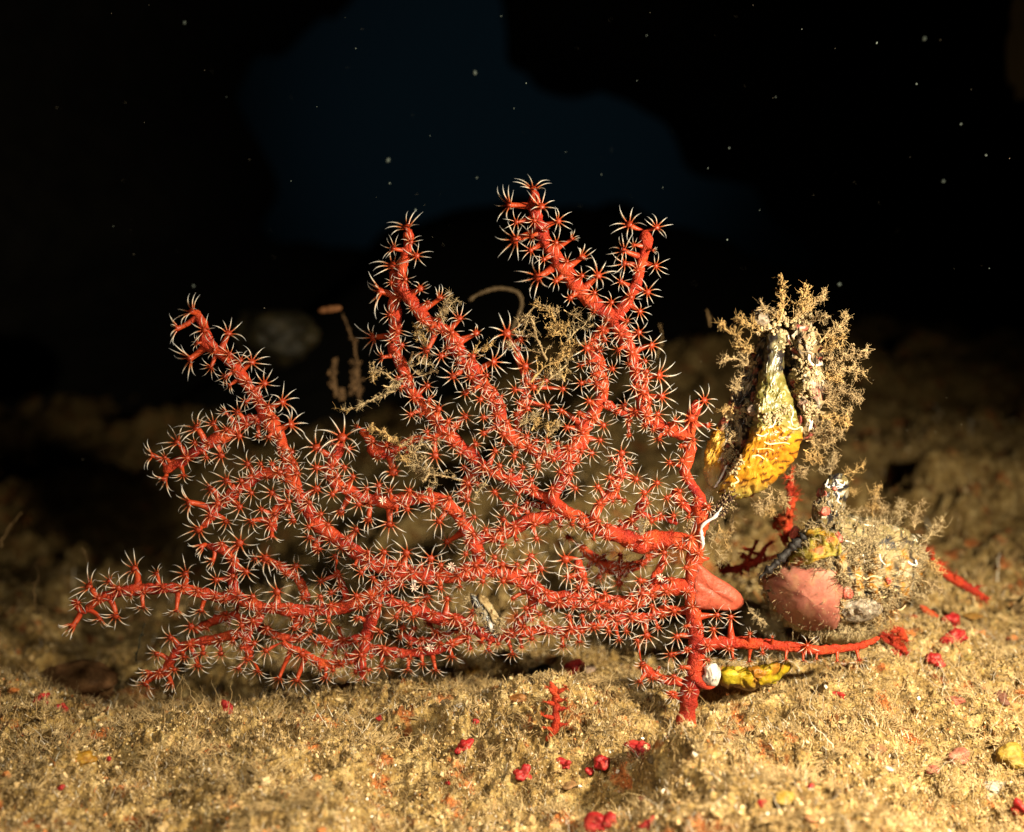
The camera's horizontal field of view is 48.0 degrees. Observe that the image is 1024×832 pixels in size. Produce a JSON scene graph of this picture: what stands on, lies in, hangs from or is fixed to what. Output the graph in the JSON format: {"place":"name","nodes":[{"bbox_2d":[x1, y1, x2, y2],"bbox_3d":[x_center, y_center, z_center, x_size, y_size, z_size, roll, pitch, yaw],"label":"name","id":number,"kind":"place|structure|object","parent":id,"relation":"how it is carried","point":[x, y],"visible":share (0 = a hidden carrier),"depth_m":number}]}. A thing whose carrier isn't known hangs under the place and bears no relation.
{"place":"outdoors","nodes":[
{"label":"outdoors","id":0,"kind":"place"},
{"bbox_2d":[0,0,1023,433],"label":"cave wall","id":1,"kind":"structure","parent":0,"point":[138,190],"depth_m":29.31},
{"bbox_2d":[0,313,1023,831],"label":"seabed","id":2,"kind":"structure","parent":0,"point":[76,475],"depth_m":7.70},
{"bbox_2d":[0,513,21,546],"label":"seaweed","id":3,"kind":"object","parent":2,"relation":"on","point":[5,533],"visible":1,"depth_m":6.49},
{"bbox_2d":[7,687,19,692],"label":"sponge crust","id":4,"kind":"object","parent":2,"relation":"on","point":[12,690],"visible":0.98,"depth_m":5.29},
{"bbox_2d":[30,562,44,614],"bbox_3d":[-2.570,0.926,6.208,0.073,0.310,0.063,-4,7,-35],"label":"seaweed","id":5,"kind":"object","parent":2,"relation":"on","point":[36,611],"visible":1,"depth_m":6.21},
{"bbox_2d":[32,693,49,703],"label":"red crust","id":6,"kind":"object","parent":2,"relation":"on","point":[40,696],"visible":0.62,"depth_m":5.18},
{"bbox_2d":[54,702,67,712],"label":"red crust","id":7,"kind":"object","parent":2,"relation":"on","point":[64,706],"visible":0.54,"depth_m":5.15},
{"bbox_2d":[57,784,64,790],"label":"red crust","id":8,"kind":"object","parent":2,"relation":"on","point":[61,787],"visible":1,"depth_m":4.15},
{"bbox_2d":[39,659,118,702],"bbox_3d":[-2.239,1.368,5.938,0.501,0.252,0.530,0,5,0],"label":"rock","id":9,"kind":"object","parent":2,"relation":"on","point":[90,677],"visible":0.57,"depth_m":5.76},
{"bbox_2d":[75,750,97,765],"bbox_3d":[-1.618,1.292,4.330,0.107,0.062,0.072,3,6,30],"label":"sponge crust","id":10,"kind":"object","parent":2,"relation":"on","point":[85,757],"visible":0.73,"depth_m":4.31},
{"bbox_2d":[81,547,91,578],"bbox_3d":[-2.259,0.777,6.097,0.068,0.181,0.051,4,7,37],"label":"seaweed","id":11,"kind":"object","parent":2,"relation":"on","point":[88,564],"visible":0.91,"depth_m":6.10},
{"bbox_2d":[134,620,145,661],"bbox_3d":[-1.791,1.076,5.521,0.097,0.216,0.056,0,5,0],"label":"seaweed","id":12,"kind":"object","parent":2,"relation":"on","point":[142,634],"visible":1,"depth_m":5.53},
{"bbox_2d":[220,699,232,713],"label":"red crust","id":13,"kind":"object","parent":2,"relation":"on","point":[224,703],"visible":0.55,"depth_m":5.09},
{"bbox_2d":[228,309,320,368],"bbox_3d":[-2.219,-0.721,10.777,0.853,0.556,0.703,0,5,0],"label":"boulder","id":14,"kind":"object","parent":2,"relation":"on","point":[281,339],"visible":0.95,"depth_m":10.53},
{"bbox_2d":[318,305,364,404],"bbox_3d":[-1.006,-0.351,6.791,0.273,0.608,0.082,0,5,0],"label":"hydroid stalk","id":15,"kind":"object","parent":2,"relation":"on","point":[339,393],"visible":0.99,"depth_m":6.79},
{"bbox_2d":[375,715,381,720],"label":"red crust","id":16,"kind":"object","parent":2,"relation":"on","point":[378,718],"visible":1,"depth_m":4.99},
{"bbox_2d":[454,738,473,753],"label":"red crust","id":17,"kind":"object","parent":2,"relation":"on","point":[463,746],"visible":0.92,"depth_m":4.59},
{"bbox_2d":[59,177,879,725],"bbox_3d":[-0.175,0.197,4.944,3.505,2.421,0.521,0,5,0],"label":"sea fan","id":18,"kind":"object","parent":2,"relation":"on","point":[699,587],"visible":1,"depth_m":4.84},
{"bbox_2d":[332,382,395,414],"bbox_3d":[-0.623,-0.082,4.817,0.273,0.154,0.087,0,5,0],"label":"hydroid tangle","id":19,"kind":"object","parent":18,"relation":"on","point":[361,404],"visible":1,"depth_m":4.82},
{"bbox_2d":[366,361,404,390],"bbox_3d":[-0.523,-0.163,4.809,0.180,0.136,0.090,0,5,0],"label":"hydroid tangle","id":20,"kind":"object","parent":18,"relation":"on","point":[379,371],"visible":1,"depth_m":4.80},
{"bbox_2d":[367,422,446,482],"bbox_3d":[-0.440,0.164,4.840,0.341,0.274,0.163,-1,6,-15],"label":"hydroid tangle","id":21,"kind":"object","parent":18,"relation":"on","point":[394,440],"visible":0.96,"depth_m":4.85},
{"bbox_2d":[406,323,438,380],"bbox_3d":[-0.376,-0.267,4.833,0.140,0.256,0.111,-1,5,-10],"label":"hydroid tangle","id":22,"kind":"object","parent":18,"relation":"on","point":[422,338],"visible":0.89,"depth_m":4.83},
{"bbox_2d":[413,302,448,332],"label":"hydroid tangle","id":23,"kind":"object","parent":18,"relation":"on","point":[439,315],"visible":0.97,"depth_m":4.78},
{"bbox_2d":[424,466,461,495],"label":"hydroid tangle","id":24,"kind":"object","parent":18,"relation":"on","point":[437,474],"visible":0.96,"depth_m":4.85},
{"bbox_2d":[442,288,465,315],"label":"hydroid tangle","id":25,"kind":"object","parent":18,"relation":"on","point":[447,304],"visible":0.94,"depth_m":4.79},
{"bbox_2d":[472,476,488,500],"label":"hydroid tangle","id":26,"kind":"object","parent":18,"relation":"on","point":[484,484],"visible":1,"depth_m":4.86},
{"bbox_2d":[471,336,497,359],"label":"hydroid tangle","id":27,"kind":"object","parent":18,"relation":"on","point":[483,348],"visible":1,"depth_m":4.77},
{"bbox_2d":[462,593,508,637],"bbox_3d":[-0.114,0.854,4.913,0.217,0.218,0.106,0,5,0],"label":"mussel shell","id":28,"kind":"object","parent":18,"relation":"on","point":[489,616],"visible":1,"depth_m":4.91},
{"bbox_2d":[517,407,562,453],"bbox_3d":[0.125,0.062,4.805,0.208,0.195,0.112,0,5,0],"label":"hydroid tangle","id":29,"kind":"object","parent":18,"relation":"on","point":[550,430],"visible":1,"depth_m":4.81},
{"bbox_2d":[502,296,598,393],"bbox_3d":[0.160,-0.296,4.817,0.419,0.410,0.141,0,5,0],"label":"hydroid tangle","id":30,"kind":"object","parent":18,"relation":"on","point":[567,354],"visible":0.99,"depth_m":4.81},
{"bbox_2d":[639,515,698,534],"bbox_3d":[0.656,0.456,4.848,0.290,0.144,0.090,0,5,0],"label":"hydroid tangle","id":31,"kind":"object","parent":18,"relation":"on","point":[646,521],"visible":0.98,"depth_m":4.84},
{"bbox_2d":[699,507,721,548],"bbox_3d":[0.830,0.469,4.811,0.096,0.182,0.021,0,5,0],"label":"worm tube","id":32,"kind":"object","parent":18,"relation":"attached to","point":[713,517],"visible":1,"depth_m":4.80},
{"bbox_2d":[702,663,720,685],"bbox_3d":[0.850,1.104,4.899,0.080,0.107,0.066,-3,6,-26],"label":"bryozoan","id":33,"kind":"object","parent":18,"relation":"on","point":[711,676],"visible":1,"depth_m":4.88},
{"bbox_2d":[705,504,744,567],"bbox_3d":[0.913,0.516,4.942,0.189,0.284,0.141,0,5,0],"label":"hydroid tangle","id":34,"kind":"object","parent":18,"relation":"hanging from","point":[709,533],"visible":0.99,"depth_m":4.94},
{"bbox_2d":[703,273,874,523],"bbox_3d":[1.162,-0.073,4.822,0.726,1.051,0.291,-1,5,-7],"label":"winged oyster","id":35,"kind":"object","parent":18,"relation":"on","point":[748,457],"visible":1,"depth_m":4.78},
{"bbox_2d":[461,666,483,677],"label":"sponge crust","id":36,"kind":"object","parent":2,"relation":"on","point":[468,670],"visible":0.54,"depth_m":5.99},
{"bbox_2d":[468,286,523,336],"bbox_3d":[-0.086,-0.545,6.177,0.298,0.303,0.028,0,5,0],"label":"seaweed strand","id":37,"kind":"object","parent":2,"relation":"on","point":[509,289],"visible":0.88,"depth_m":6.16},
{"bbox_2d":[0,404,1023,831],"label":"algal turf","id":38,"kind":"structure","parent":2,"relation":"on","point":[142,712],"depth_m":4.65},
{"bbox_2d":[508,693,526,702],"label":"sponge crust","id":39,"kind":"object","parent":2,"relation":"on","point":[519,697],"visible":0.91,"depth_m":4.82},
{"bbox_2d":[513,764,531,781],"bbox_3d":[0.040,1.377,4.439,0.076,0.068,0.056,-3,6,-29],"label":"red crust","id":40,"kind":"object","parent":2,"relation":"on","point":[522,774],"visible":1,"depth_m":4.43},
{"bbox_2d":[527,664,551,674],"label":"dark crust","id":41,"kind":"object","parent":2,"relation":"on","point":[539,668],"visible":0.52,"depth_m":5.78},
{"bbox_2d":[540,681,570,740],"bbox_3d":[0.172,1.177,4.571,0.129,0.246,0.059,0,5,0],"label":"coral sprig","id":42,"kind":"object","parent":2,"relation":"on","point":[557,709],"visible":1,"depth_m":4.56},
{"bbox_2d":[556,757,571,768],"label":"red crust","id":43,"kind":"object","parent":2,"relation":"on","point":[564,763],"visible":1,"depth_m":4.51},
{"bbox_2d":[562,780,576,789],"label":"sponge crust","id":44,"kind":"object","parent":2,"relation":"on","point":[569,785],"visible":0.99,"depth_m":4.48},
{"bbox_2d":[563,658,585,674],"bbox_3d":[0.315,1.270,5.771,0.111,0.121,0.160,3,6,31],"label":"red crust","id":45,"kind":"object","parent":2,"relation":"on","point":[575,664],"visible":0.62,"depth_m":5.71},
{"bbox_2d":[584,767,593,775],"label":"red crust","id":46,"kind":"object","parent":2,"relation":"on","point":[589,771],"visible":1,"depth_m":4.50},
{"bbox_2d":[583,665,595,673],"bbox_3d":[0.382,1.255,5.681,0.064,0.044,0.047,0,5,0],"label":"pebble","id":47,"kind":"object","parent":2,"relation":"on","point":[588,667],"visible":0.72,"depth_m":5.67},
{"bbox_2d":[583,811,616,831],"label":"red crust","id":48,"kind":"object","parent":2,"relation":"on","point":[599,819],"visible":0.91,"depth_m":4.02},
{"bbox_2d":[594,754,609,770],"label":"red crust","id":49,"kind":"object","parent":2,"relation":"on","point":[601,762],"visible":0.99,"depth_m":4.48},
{"bbox_2d":[624,740,650,758],"bbox_3d":[0.518,1.334,4.553,0.149,0.095,0.086,2,6,19],"label":"red crust","id":50,"kind":"object","parent":2,"relation":"on","point":[635,745],"visible":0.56,"depth_m":4.54},
{"bbox_2d":[638,815,654,831],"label":"red crust","id":51,"kind":"object","parent":2,"relation":"on","point":[648,822],"visible":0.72,"depth_m":3.90},
{"bbox_2d":[656,324,662,358],"bbox_3d":[0.848,-0.428,6.594,0.052,0.201,0.033,0,5,0],"label":"seaweed","id":52,"kind":"object","parent":2,"relation":"on","point":[661,344],"visible":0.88,"depth_m":6.59},
{"bbox_2d":[706,309,710,326],"bbox_3d":[1.127,-0.561,6.582,0.037,0.098,0.070,0,5,0],"label":"seaweed","id":53,"kind":"object","parent":2,"relation":"on","point":[709,318],"visible":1,"depth_m":6.58},
{"bbox_2d":[712,534,781,580],"bbox_3d":[1.174,0.693,5.634,0.379,0.229,0.136,0,5,0],"label":"soft coral","id":54,"kind":"object","parent":2,"relation":"on","point":[748,563],"visible":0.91,"depth_m":5.63},
{"bbox_2d":[719,660,791,690],"bbox_3d":[1.056,1.132,4.986,0.328,0.140,0.150,-1,6,-12],"label":"yellow sponge","id":55,"kind":"object","parent":2,"relation":"on","point":[751,678],"visible":0.98,"depth_m":4.94},
{"bbox_2d":[757,799,766,807],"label":"red crust","id":56,"kind":"object","parent":2,"relation":"on","point":[760,803],"visible":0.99,"depth_m":3.85},
{"bbox_2d":[774,790,794,804],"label":"sponge crust","id":57,"kind":"object","parent":2,"relation":"on","point":[780,797],"visible":0.93,"depth_m":3.87},
{"bbox_2d":[770,465,801,547],"bbox_3d":[1.287,0.442,5.406,0.163,0.436,0.121,0,5,0],"label":"soft coral","id":58,"kind":"object","parent":2,"relation":"on","point":[786,520],"visible":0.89,"depth_m":5.40},
{"bbox_2d":[804,816,817,822],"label":"sponge crust","id":59,"kind":"object","parent":2,"relation":"on","point":[812,819],"visible":0.98,"depth_m":3.77},
{"bbox_2d":[806,783,815,789],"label":"red crust","id":60,"kind":"object","parent":2,"relation":"on","point":[810,785],"visible":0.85,"depth_m":3.94},
{"bbox_2d":[832,691,845,698],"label":"red crust","id":61,"kind":"object","parent":2,"relation":"on","point":[841,694],"visible":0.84,"depth_m":4.98},
{"bbox_2d":[746,449,949,644],"bbox_3d":[1.484,0.594,5.167,0.889,0.949,0.589,-1,6,-15],"label":"pearl oyster","id":62,"kind":"object","parent":2,"relation":"on","point":[834,572],"visible":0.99,"depth_m":5.00},
{"bbox_2d":[869,744,887,753],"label":"sponge crust","id":63,"kind":"object","parent":2,"relation":"on","point":[881,747],"visible":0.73,"depth_m":4.56},
{"bbox_2d":[878,621,911,658],"bbox_3d":[1.767,1.043,5.340,0.176,0.204,0.128,0,5,0],"label":"soft coral","id":64,"kind":"object","parent":2,"relation":"on","point":[897,638],"visible":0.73,"depth_m":5.32},
{"bbox_2d":[908,604,938,617],"bbox_3d":[2.097,1.013,5.822,0.181,0.121,0.045,0,5,0],"label":"soft coral","id":65,"kind":"object","parent":2,"relation":"on","point":[924,611],"visible":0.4,"depth_m":5.81},
{"bbox_2d":[919,765,939,773],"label":"sponge crust","id":66,"kind":"object","parent":2,"relation":"on","point":[933,767],"visible":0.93,"depth_m":4.45},
{"bbox_2d":[925,652,945,667],"bbox_3d":[1.969,1.143,5.366,0.088,0.086,0.090,0,5,0],"label":"red crust","id":67,"kind":"object","parent":2,"relation":"on","point":[932,658],"visible":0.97,"depth_m":5.34},
{"bbox_2d":[941,612,960,627],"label":"red crust","id":68,"kind":"object","parent":2,"relation":"on","point":[953,618],"visible":0.73,"depth_m":5.70},
{"bbox_2d":[939,628,968,644],"bbox_3d":[2.136,1.067,5.536,0.145,0.085,0.095,-2,6,-22],"label":"red crust","id":69,"kind":"object","parent":2,"relation":"on","point":[958,633],"visible":0.88,"depth_m":5.51},
{"bbox_2d":[945,696,965,704],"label":"sponge crust","id":70,"kind":"object","parent":2,"relation":"on","point":[959,699],"visible":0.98,"depth_m":4.94},
{"bbox_2d":[923,544,991,604],"bbox_3d":[2.275,0.807,5.906,0.365,0.314,0.145,0,5,0],"label":"soft coral","id":71,"kind":"object","parent":2,"relation":"on","point":[955,579],"visible":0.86,"depth_m":5.89},
{"bbox_2d":[946,747,969,764],"bbox_3d":[1.781,1.363,4.599,0.095,0.070,0.087,0,5,0],"label":"sponge crust","id":72,"kind":"object","parent":2,"relation":"on","point":[959,751],"visible":0.8,"depth_m":4.58},
{"bbox_2d":[958,654,974,661],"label":"sponge crust","id":73,"kind":"object","parent":2,"relation":"on","point":[967,657],"visible":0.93,"depth_m":5.40},
{"bbox_2d":[962,612,983,619],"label":"sponge crust","id":74,"kind":"object","parent":2,"relation":"on","point":[973,615],"visible":1,"depth_m":6.21},
{"bbox_2d":[983,781,1004,795],"bbox_3d":[1.890,1.444,4.445,0.178,0.054,0.125,2,6,23],"label":"sponge crust","id":75,"kind":"object","parent":2,"relation":"on","point":[994,785],"visible":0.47,"depth_m":4.42},
{"bbox_2d":[994,690,1009,705],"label":"sponge crust","id":76,"kind":"object","parent":2,"relation":"on","point":[1001,697],"visible":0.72,"depth_m":5.01},
{"bbox_2d":[996,742,1023,769],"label":"sponge crust","id":77,"kind":"object","parent":2,"relation":"on","point":[1012,751],"visible":0.98,"depth_m":4.50},
{"bbox_2d":[1011,798,1023,815],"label":"red crust","id":78,"kind":"object","parent":2,"relation":"on","point":[1018,804],"visible":0.94,"depth_m":4.20},
{"bbox_2d":[1013,689,1023,697],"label":"sponge crust","id":79,"kind":"object","parent":2,"relation":"on","point":[1017,691],"visible":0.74,"depth_m":5.08},
{"bbox_2d":[237,0,812,271],"label":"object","id":80,"kind":"structure","parent":0,"point":[408,78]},
{"bbox_2d":[56,13,1009,405],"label":"marine snow","id":81,"kind":"structure","parent":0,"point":[662,187],"depth_m":6.03},
{"bbox_2d":[1006,0,1023,101],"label":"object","id":82,"kind":"object","parent":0,"point":[1015,56],"visible":1,"depth_m":12.93}
]}

